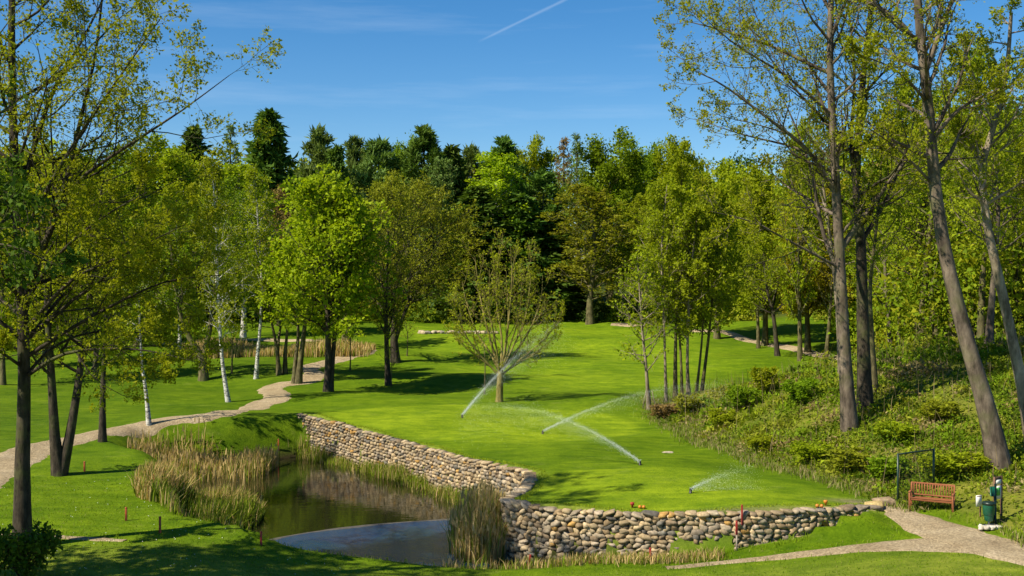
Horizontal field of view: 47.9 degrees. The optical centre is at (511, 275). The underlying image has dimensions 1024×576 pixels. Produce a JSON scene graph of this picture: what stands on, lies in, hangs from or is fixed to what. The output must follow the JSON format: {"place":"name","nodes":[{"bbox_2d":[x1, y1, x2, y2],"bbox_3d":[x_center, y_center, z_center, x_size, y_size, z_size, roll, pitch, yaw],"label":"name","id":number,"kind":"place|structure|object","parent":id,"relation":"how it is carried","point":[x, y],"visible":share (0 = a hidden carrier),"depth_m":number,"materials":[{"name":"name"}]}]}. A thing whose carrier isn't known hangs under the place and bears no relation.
{"place":"outdoors","nodes":[
{"label":"outdoors","id":0,"kind":"place"},
{"bbox_2d":[0,350,376,488],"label":"path","id":1,"kind":"structure","parent":0,"point":[274,393],"depth_m":65.22,"materials":[{"name":"gravel"}]},
{"bbox_2d":[187,457,526,568],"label":"water","id":2,"kind":"structure","parent":0,"point":[298,496],"depth_m":54.44,"materials":[{"name":"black liquid"}]},
{"bbox_2d":[287,433,496,505],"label":"reeds","id":3,"kind":"object","parent":2,"relation":"in","point":[397,474],"visible":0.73,"depth_m":60.27,"materials":[{"name":"green plant"}]},
{"bbox_2d":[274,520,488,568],"bbox_3d":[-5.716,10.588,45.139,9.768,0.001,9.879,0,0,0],"label":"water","id":4,"kind":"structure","parent":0,"point":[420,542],"depth_m":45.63,"materials":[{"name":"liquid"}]},
{"bbox_2d":[0,262,1023,575],"bbox_3d":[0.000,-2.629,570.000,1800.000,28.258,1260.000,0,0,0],"label":"ground","id":5,"kind":"structure","parent":0,"point":[436,388],"depth_m":60.61,"materials":[{"name":"plant"}]},
{"bbox_2d":[0,163,28,384],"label":"airy tree","id":6,"kind":"object","parent":5,"relation":"on","point":[3,381],"visible":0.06,"depth_m":89.80,"materials":[{"name":"green plant"}]},
{"bbox_2d":[0,517,64,575],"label":"corner shrub","id":7,"kind":"object","parent":5,"relation":"on","point":[18,551],"visible":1,"depth_m":33.08,"materials":[{"name":"green plant"}]},
{"bbox_2d":[0,65,89,291],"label":"tree","id":8,"kind":"object","parent":5,"relation":"on","point":[19,200],"visible":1,"depth_m":29.54,"materials":[{"name":"green plant"}]},
{"bbox_2d":[0,125,155,476],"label":"twin trunk tree","id":9,"kind":"object","parent":5,"relation":"on","point":[60,456],"visible":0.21,"depth_m":50.46,"materials":[{"name":"green plant"}]},
{"bbox_2d":[49,142,162,295],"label":"broadleaf tree","id":10,"kind":"object","parent":5,"relation":"on","point":[132,186],"visible":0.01,"depth_m":139.16,"materials":[{"name":"green plant"}]},
{"bbox_2d":[52,221,176,442],"bbox_3d":[-20.850,2.795,59.384,6.249,11.770,5.033,0,0,0],"label":"slim tree","id":11,"kind":"object","parent":5,"relation":"on","point":[102,434],"visible":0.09,"depth_m":59.21,"materials":[{"name":"green plant"}]},
{"bbox_2d":[98,202,178,425],"bbox_3d":[-21.102,2.155,64.602,4.762,12.738,3.826,0,0,0],"label":"birch tree","id":12,"kind":"object","parent":5,"relation":"on","point":[148,415],"visible":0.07,"depth_m":64.43,"materials":[{"name":"green plant"}]},
{"bbox_2d":[0,0,285,542],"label":"nearest tree","id":13,"kind":"object","parent":5,"relation":"on","point":[23,334],"visible":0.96,"depth_m":37.47,"materials":[{"name":"green plant"}]},
{"bbox_2d":[147,179,204,360],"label":"birch tree","id":14,"kind":"object","parent":5,"relation":"on","point":[177,191],"visible":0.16,"depth_m":107.57,"materials":[{"name":"green plant"}]},
{"bbox_2d":[118,133,242,279],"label":"broadleaf tree","id":15,"kind":"object","parent":5,"relation":"on","point":[179,167],"visible":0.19,"depth_m":147.75,"materials":[{"name":"green plant"}]},
{"bbox_2d":[128,175,261,380],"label":"forked tree","id":16,"kind":"object","parent":5,"relation":"on","point":[202,376],"visible":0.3,"depth_m":93.98,"materials":[{"name":"green plant"}]},
{"bbox_2d":[174,125,221,299],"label":"fir tree","id":17,"kind":"object","parent":5,"relation":"on","point":[189,132],"visible":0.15,"depth_m":166.76,"materials":[{"name":"green plant"}]},
{"bbox_2d":[128,459,268,529],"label":"reeds","id":18,"kind":"object","parent":5,"relation":"on","point":[225,504],"visible":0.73,"depth_m":48.38,"materials":[{"name":"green plant"}]},
{"bbox_2d":[127,417,279,484],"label":"reeds","id":19,"kind":"object","parent":5,"relation":"on","point":[256,464],"visible":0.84,"depth_m":61.68,"materials":[{"name":"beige plant"}]},
{"bbox_2d":[187,155,261,401],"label":"birch tree","id":20,"kind":"object","parent":5,"relation":"on","point":[205,193],"visible":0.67,"depth_m":78.66,"materials":[{"name":"green plant"}]},
{"bbox_2d":[153,484,299,548],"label":"reeds","id":21,"kind":"object","parent":5,"relation":"on","point":[169,502],"visible":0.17,"depth_m":43.67,"materials":[{"name":"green plant"}]},
{"bbox_2d":[171,162,286,337],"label":"birch tree","id":22,"kind":"object","parent":5,"relation":"on","point":[234,172],"visible":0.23,"depth_m":127.37,"materials":[{"name":"green plant"}]},
{"bbox_2d":[231,164,287,378],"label":"birch tree","id":23,"kind":"object","parent":5,"relation":"on","point":[250,173],"visible":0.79,"depth_m":93.72,"materials":[{"name":"green plant"}]},
{"bbox_2d":[204,107,320,322],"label":"fir tree","id":24,"kind":"object","parent":5,"relation":"on","point":[266,157],"visible":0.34,"depth_m":150.51,"materials":[{"name":"green plant"}]},
{"bbox_2d":[241,273,294,375],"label":"forked tree","id":25,"kind":"object","parent":5,"relation":"on","point":[254,308],"visible":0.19,"depth_m":95.17,"materials":[{"name":"green plant"}]},
{"bbox_2d":[165,335,376,360],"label":"reeds","id":26,"kind":"object","parent":5,"relation":"on","point":[314,348],"visible":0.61,"depth_m":109.06,"materials":[{"name":"beige plant"}]},
{"bbox_2d":[255,183,297,325],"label":"birch tree","id":27,"kind":"object","parent":5,"relation":"on","point":[279,192],"visible":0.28,"depth_m":139.48,"materials":[{"name":"green plant"}]},
{"bbox_2d":[252,226,344,383],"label":"maple tree","id":28,"kind":"object","parent":5,"relation":"on","point":[297,370],"visible":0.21,"depth_m":90.97,"materials":[{"name":"green plant"}]},
{"bbox_2d":[291,123,352,220],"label":"pine tree","id":29,"kind":"object","parent":5,"relation":"on","point":[316,147],"visible":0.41,"depth_m":158.35,"materials":[{"name":"green plant"}]},
{"bbox_2d":[267,163,407,391],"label":"maple tree","id":30,"kind":"object","parent":5,"relation":"on","point":[325,240],"visible":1,"depth_m":83.76,"materials":[{"name":"green plant"}]},
{"bbox_2d":[316,144,371,307],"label":"fir tree","id":31,"kind":"object","parent":5,"relation":"on","point":[335,156],"visible":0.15,"depth_m":155.10,"materials":[{"name":"green plant"}]},
{"bbox_2d":[343,134,376,195],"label":"pine tree","id":32,"kind":"object","parent":5,"relation":"on","point":[353,146],"visible":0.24,"depth_m":171.26,"materials":[{"name":"green plant"}]},
{"bbox_2d":[348,135,413,297],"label":"pine tree","id":33,"kind":"object","parent":5,"relation":"on","point":[379,150],"visible":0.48,"depth_m":158.99,"materials":[{"name":"green plant"}]},
{"bbox_2d":[341,170,433,385],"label":"brown tree","id":34,"kind":"object","parent":5,"relation":"on","point":[391,188],"visible":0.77,"depth_m":90.00,"materials":[{"name":"green plant"}]},
{"bbox_2d":[390,123,456,301],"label":"pine tree","id":35,"kind":"object","parent":5,"relation":"on","point":[426,140],"visible":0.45,"depth_m":158.55,"materials":[{"name":"green plant"}]},
{"bbox_2d":[357,170,492,363],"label":"brown tree","id":36,"kind":"object","parent":5,"relation":"on","point":[418,281],"visible":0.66,"depth_m":105.21,"materials":[{"name":"green plant"}]},
{"bbox_2d":[400,156,461,297],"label":"pine tree","id":37,"kind":"object","parent":5,"relation":"on","point":[442,167],"visible":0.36,"depth_m":155.75,"materials":[{"name":"green plant"}]},
{"bbox_2d":[403,143,472,301],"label":"fir tree","id":38,"kind":"object","parent":5,"relation":"on","point":[451,151],"visible":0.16,"depth_m":162.91,"materials":[{"name":"green plant"}]},
{"bbox_2d":[0,291,882,352],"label":"undergrowth","id":39,"kind":"object","parent":5,"relation":"on","point":[603,310],"visible":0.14,"depth_m":149.74,"materials":[{"name":"green plant"}]},
{"bbox_2d":[433,220,490,321],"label":"tree","id":40,"kind":"object","parent":5,"relation":"on","point":[465,259],"visible":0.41,"depth_m":149.03,"materials":[{"name":"green plant"}]},
{"bbox_2d":[426,476,521,564],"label":"reeds","id":41,"kind":"object","parent":5,"relation":"on","point":[476,533],"visible":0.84,"depth_m":43.00,"materials":[{"name":"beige plant"}]},
{"bbox_2d":[406,184,543,319],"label":"fir tree","id":42,"kind":"object","parent":5,"relation":"on","point":[486,205],"visible":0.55,"depth_m":150.87,"materials":[{"name":"green plant"}]},
{"bbox_2d":[460,143,489,188],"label":"pine tree","id":43,"kind":"object","parent":5,"relation":"on","point":[470,152],"visible":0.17,"depth_m":167.18,"materials":[{"name":"green plant"}]},
{"bbox_2d":[452,149,538,293],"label":"broadleaf tree","id":44,"kind":"object","parent":5,"relation":"on","point":[500,170],"visible":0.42,"depth_m":154.73,"materials":[{"name":"green plant"}]},
{"bbox_2d":[441,227,566,401],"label":"bare tree","id":45,"kind":"object","parent":5,"relation":"on","point":[499,367],"visible":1,"depth_m":75.02,"materials":[{"name":"green plant"}]},
{"bbox_2d":[481,134,533,218],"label":"pine tree","id":46,"kind":"object","parent":5,"relation":"on","point":[505,144],"visible":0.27,"depth_m":170.83,"materials":[{"name":"green plant"}]},
{"bbox_2d":[0,84,1023,357],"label":"woodland","id":47,"kind":"object","parent":5,"relation":"on","point":[974,278],"visible":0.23,"depth_m":72.52,"materials":[{"name":"green plant"}]},
{"bbox_2d":[0,396,1023,575],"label":"grass","id":48,"kind":"structure","parent":5,"relation":"on","point":[744,456],"depth_m":42.73,"materials":[{"name":"green plant"}]},
{"bbox_2d":[459,192,583,319],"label":"fir tree","id":49,"kind":"object","parent":5,"relation":"on","point":[531,227],"visible":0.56,"depth_m":151.97,"materials":[{"name":"green plant"}]},
{"bbox_2d":[516,131,560,270],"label":"broadleaf tree","id":50,"kind":"object","parent":5,"relation":"on","point":[535,162],"visible":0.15,"depth_m":181.14,"materials":[{"name":"green plant"}]},
{"bbox_2d":[516,167,578,286],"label":"pine tree","id":51,"kind":"object","parent":5,"relation":"on","point":[540,179],"visible":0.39,"depth_m":157.28,"materials":[{"name":"green plant"}]},
{"bbox_2d":[507,211,603,321],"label":"fir tree","id":52,"kind":"object","parent":5,"relation":"on","point":[556,239],"visible":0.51,"depth_m":154.03,"materials":[{"name":"green plant"}]},
{"bbox_2d":[553,136,583,287],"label":"larch tree","id":53,"kind":"object","parent":5,"relation":"on","point":[562,154],"visible":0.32,"depth_m":169.97,"materials":[{"name":"green plant"}]},
{"bbox_2d":[437,545,725,569],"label":"reeds","id":54,"kind":"object","parent":5,"relation":"on","point":[717,554],"visible":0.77,"depth_m":39.78,"materials":[{"name":"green plant"}]},
{"bbox_2d":[563,133,601,279],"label":"larch tree","id":55,"kind":"object","parent":5,"relation":"on","point":[577,162],"visible":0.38,"depth_m":165.77,"materials":[{"name":"green plant"}]},
{"bbox_2d":[296,413,882,565],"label":"retaining wall","id":56,"kind":"structure","parent":5,"relation":"on","point":[644,530],"depth_m":41.86,"materials":[{"name":"stone"}]},
{"bbox_2d":[535,182,644,324],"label":"spreading tree","id":57,"kind":"object","parent":5,"relation":"on","point":[593,239],"visible":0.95,"depth_m":146.24,"materials":[{"name":"green plant"}]},
{"bbox_2d":[557,125,652,301],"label":"broadleaf tree","id":58,"kind":"object","parent":5,"relation":"on","point":[609,171],"visible":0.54,"depth_m":166.29,"materials":[{"name":"green plant"}]},
{"bbox_2d":[596,193,672,316],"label":"spreading tree","id":59,"kind":"object","parent":5,"relation":"on","point":[638,202],"visible":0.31,"depth_m":149.72,"materials":[{"name":"green plant"}]},
{"bbox_2d":[606,251,677,410],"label":"slim tree","id":60,"kind":"object","parent":5,"relation":"on","point":[638,329],"visible":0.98,"depth_m":72.61,"materials":[{"name":"green plant"}]},
{"bbox_2d":[619,135,669,305],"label":"broadleaf tree","id":61,"kind":"object","parent":5,"relation":"on","point":[652,173],"visible":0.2,"depth_m":174.70,"materials":[{"name":"green plant"}]},
{"bbox_2d":[625,173,703,402],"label":"slim tree","id":62,"kind":"object","parent":5,"relation":"on","point":[656,219],"visible":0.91,"depth_m":73.64,"materials":[{"name":"green plant"}]},
{"bbox_2d":[624,214,712,394],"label":"slim tree","id":63,"kind":"object","parent":5,"relation":"on","point":[678,338],"visible":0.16,"depth_m":76.93,"materials":[{"name":"green plant"}]},
{"bbox_2d":[633,132,711,279],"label":"broadleaf tree","id":64,"kind":"object","parent":5,"relation":"on","point":[665,166],"visible":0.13,"depth_m":159.44,"materials":[{"name":"green plant"}]},
{"bbox_2d":[632,136,724,397],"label":"slim tree","id":65,"kind":"object","parent":5,"relation":"on","point":[677,168],"visible":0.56,"depth_m":75.17,"materials":[{"name":"green plant"}]},
{"bbox_2d":[640,201,733,394],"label":"slim tree","id":66,"kind":"object","parent":5,"relation":"on","point":[695,209],"visible":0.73,"depth_m":73.66,"materials":[{"name":"green plant"}]},
{"bbox_2d":[669,199,750,391],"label":"slim tree","id":67,"kind":"object","parent":5,"relation":"on","point":[712,272],"visible":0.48,"depth_m":74.83,"materials":[{"name":"green plant"}]},
{"bbox_2d":[676,156,746,338],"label":"broadleaf tree","id":68,"kind":"object","parent":5,"relation":"on","point":[723,172],"visible":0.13,"depth_m":127.06,"materials":[{"name":"green plant"}]},
{"bbox_2d":[685,194,756,390],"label":"slim tree","id":69,"kind":"object","parent":5,"relation":"on","point":[735,227],"visible":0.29,"depth_m":76.92,"materials":[{"name":"green plant"}]},
{"bbox_2d":[724,383,762,407],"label":"shrub","id":70,"kind":"object","parent":5,"relation":"on","point":[745,391],"visible":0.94,"depth_m":62.68,"materials":[{"name":"green plant"}]},
{"bbox_2d":[718,163,794,345],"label":"broadleaf tree","id":71,"kind":"object","parent":5,"relation":"on","point":[757,180],"visible":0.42,"depth_m":118.87,"materials":[{"name":"green plant"}]},
{"bbox_2d":[730,203,785,347],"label":"woodland tree","id":72,"kind":"object","parent":5,"relation":"on","point":[761,221],"visible":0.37,"depth_m":117.79,"materials":[{"name":"green plant"}]},
{"bbox_2d":[728,229,795,355],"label":"woodland tree","id":73,"kind":"object","parent":5,"relation":"on","point":[765,248],"visible":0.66,"depth_m":107.84,"materials":[{"name":"green plant"}]},
{"bbox_2d":[747,365,780,395],"bbox_3d":[14.171,5.947,64.734,1.794,1.794,1.938,0,0,-28],"label":"shrub","id":74,"kind":"object","parent":5,"relation":"on","point":[765,376],"visible":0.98,"depth_m":64.42,"materials":[{"name":"green plant"}]},
{"bbox_2d":[772,114,826,360],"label":"airy tree","id":75,"kind":"object","parent":5,"relation":"on","point":[798,275],"visible":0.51,"depth_m":103.51,"materials":[{"name":"green plant"}]},
{"bbox_2d":[779,377,819,403],"bbox_3d":[14.992,6.040,59.807,2.234,1.481,2.078,0,0,40],"label":"shrub","id":76,"kind":"object","parent":5,"relation":"on","point":[806,391],"visible":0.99,"depth_m":59.61,"materials":[{"name":"green plant"}]},
{"bbox_2d":[652,0,950,431],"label":"beech tree","id":77,"kind":"object","parent":5,"relation":"on","point":[848,414],"visible":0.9,"depth_m":53.39,"materials":[{"name":"green plant"}]},
{"bbox_2d":[767,167,851,352],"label":"broadleaf tree","id":78,"kind":"object","parent":5,"relation":"on","point":[807,316],"visible":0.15,"depth_m":111.26,"materials":[{"name":"green plant"}]},
{"bbox_2d":[787,439,833,464],"bbox_3d":[13.170,7.850,50.793,2.114,1.122,1.957,0,0,19],"label":"shrub","id":79,"kind":"object","parent":5,"relation":"on","point":[811,451],"visible":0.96,"depth_m":50.53,"materials":[{"name":"green plant"}]},
{"bbox_2d":[702,0,957,413],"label":"beech tree","id":80,"kind":"object","parent":5,"relation":"on","point":[864,392],"visible":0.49,"depth_m":55.44,"materials":[{"name":"green plant"}]},
{"bbox_2d":[804,216,855,359],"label":"woodland tree","id":81,"kind":"object","parent":5,"relation":"on","point":[818,282],"visible":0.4,"depth_m":103.90,"materials":[{"name":"green plant"}]},
{"bbox_2d":[783,105,883,380],"bbox_3d":[17.114,-1.605,61.848,5.545,15.105,4.872,0,0,0],"label":"slim tree","id":82,"kind":"object","parent":5,"relation":"on","point":[823,195],"visible":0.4,"depth_m":61.74,"materials":[{"name":"green plant"}]},
{"bbox_2d":[659,325,1023,544],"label":"undergrowth","id":83,"kind":"object","parent":5,"relation":"on","point":[909,363],"visible":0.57,"depth_m":55.32,"materials":[{"name":"green plant"}]},
{"bbox_2d":[662,316,1023,498],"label":"dry stems","id":84,"kind":"object","parent":5,"relation":"on","point":[738,383],"visible":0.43,"depth_m":59.57,"materials":[{"name":"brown plant"}]},
{"bbox_2d":[821,445,876,471],"bbox_3d":[14.228,7.835,48.660,2.406,1.185,2.238,0,0,-3],"label":"shrub","id":85,"kind":"object","parent":5,"relation":"on","point":[854,458],"visible":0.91,"depth_m":48.18,"materials":[{"name":"green plant"}]},
{"bbox_2d":[810,163,897,317],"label":"broadleaf tree","id":86,"kind":"object","parent":5,"relation":"on","point":[846,252],"visible":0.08,"depth_m":104.51,"materials":[{"name":"green plant"}]},
{"bbox_2d":[826,113,924,392],"bbox_3d":[18.315,-1.120,58.314,4.558,14.194,4.720,0,0,-14],"label":"slim tree","id":87,"kind":"object","parent":5,"relation":"on","point":[874,258],"visible":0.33,"depth_m":57.89,"materials":[{"name":"green plant"}]},
{"bbox_2d":[832,195,934,348],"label":"woodland tree","id":88,"kind":"object","parent":5,"relation":"on","point":[884,281],"visible":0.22,"depth_m":81.82,"materials":[{"name":"green plant"}]},
{"bbox_2d":[864,455,911,480],"bbox_3d":[15.251,7.817,46.746,1.955,1.205,1.902,0,0,-40],"label":"shrub","id":89,"kind":"object","parent":5,"relation":"on","point":[879,462],"visible":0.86,"depth_m":46.35,"materials":[{"name":"green plant"}]},
{"bbox_2d":[873,419,918,440],"bbox_3d":[17.108,6.950,51.164,2.248,0.992,2.310,0,0,6],"label":"shrub","id":90,"kind":"object","parent":5,"relation":"on","point":[897,429],"visible":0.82,"depth_m":50.98,"materials":[{"name":"green plant"}]},
{"bbox_2d":[876,68,942,324],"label":"airy tree","id":91,"kind":"object","parent":5,"relation":"on","point":[903,92],"visible":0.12,"depth_m":91.50,"materials":[{"name":"green plant"}]},
{"bbox_2d":[897,448,934,504],"bbox_3d":[15.434,7.788,44.000,2.238,2.150,0.083,0,0,-34],"label":"wire panel","id":92,"kind":"object","parent":5,"relation":"on","point":[899,475],"visible":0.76,"depth_m":43.79,"materials":[{"name":"green paint"}]},
{"bbox_2d":[867,132,971,335],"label":"woodland tree","id":93,"kind":"object","parent":5,"relation":"on","point":[920,236],"visible":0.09,"depth_m":77.91,"materials":[{"name":"green plant"}]},
{"bbox_2d":[877,149,972,308],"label":"woodland tree","id":94,"kind":"object","parent":5,"relation":"on","point":[926,217],"visible":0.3,"depth_m":75.56,"materials":[{"name":"green plant"}]},
{"bbox_2d":[828,0,1023,472],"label":"beech tree","id":95,"kind":"object","parent":5,"relation":"on","point":[992,432],"visible":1,"depth_m":45.45,"materials":[{"name":"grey plant"}]},
{"bbox_2d":[869,75,983,341],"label":"woodland tree","id":96,"kind":"object","parent":5,"relation":"on","point":[930,236],"visible":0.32,"depth_m":73.80,"materials":[{"name":"green plant"}]},
{"bbox_2d":[908,481,954,511],"bbox_3d":[15.407,8.165,42.284,1.565,0.974,0.656,0,0,27],"label":"park bench","id":97,"kind":"object","parent":5,"relation":"on","point":[951,501],"visible":1,"depth_m":42.34,"materials":[{"name":"brown wood"}]},
{"bbox_2d":[912,449,967,480],"bbox_3d":[16.860,7.545,45.373,2.114,1.271,1.957,0,0,-25],"label":"shrub","id":98,"kind":"object","parent":5,"relation":"on","point":[946,465],"visible":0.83,"depth_m":45.06,"materials":[{"name":"green plant"}]},
{"bbox_2d":[917,398,964,423],"bbox_3d":[19.440,6.188,52.250,2.120,1.122,2.291,0,0,22],"label":"shrub","id":99,"kind":"object","parent":5,"relation":"on","point":[943,408],"visible":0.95,"depth_m":51.86,"materials":[{"name":"green plant"}]},
{"bbox_2d":[952,451,993,474],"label":"shrub","id":100,"kind":"object","parent":5,"relation":"on","point":[979,462],"visible":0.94,"depth_m":45.36,"materials":[{"name":"green plant"}]},
{"bbox_2d":[929,102,1023,346],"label":"woodland tree","id":101,"kind":"object","parent":5,"relation":"on","point":[997,232],"visible":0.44,"depth_m":63.78,"materials":[{"name":"green plant"}]},
{"bbox_2d":[935,0,1023,433],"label":"beech tree","id":102,"kind":"object","parent":5,"relation":"on","point":[983,198],"visible":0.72,"depth_m":48.28,"materials":[{"name":"green plant"}]},
{"bbox_2d":[937,42,1023,275],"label":"airy tree","id":103,"kind":"object","parent":5,"relation":"on","point":[975,58],"visible":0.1,"depth_m":85.56,"materials":[{"name":"green plant"}]},
{"bbox_2d":[949,148,1023,329],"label":"woodland tree","id":104,"kind":"object","parent":5,"relation":"on","point":[1015,278],"visible":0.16,"depth_m":69.80,"materials":[{"name":"green plant"}]},
{"bbox_2d":[979,484,996,525],"bbox_3d":[16.531,8.001,39.903,0.546,1.539,0.448,0,0,-11],"label":"waste bin","id":105,"kind":"object","parent":5,"relation":"on","point":[989,508],"visible":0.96,"depth_m":39.83,"materials":[{"name":"plastic"}]},
{"bbox_2d":[0,0,1023,256],"label":"sky","id":106,"kind":"structure","parent":0,"point":[475,71],"materials":[{"name":"blue"}]},
{"bbox_2d":[665,538,975,568],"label":"path","id":107,"kind":"structure","parent":0,"point":[927,544],"depth_m":38.62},
{"bbox_2d":[883,506,1023,565],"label":"path","id":108,"kind":"structure","parent":0,"point":[981,543],"depth_m":39.09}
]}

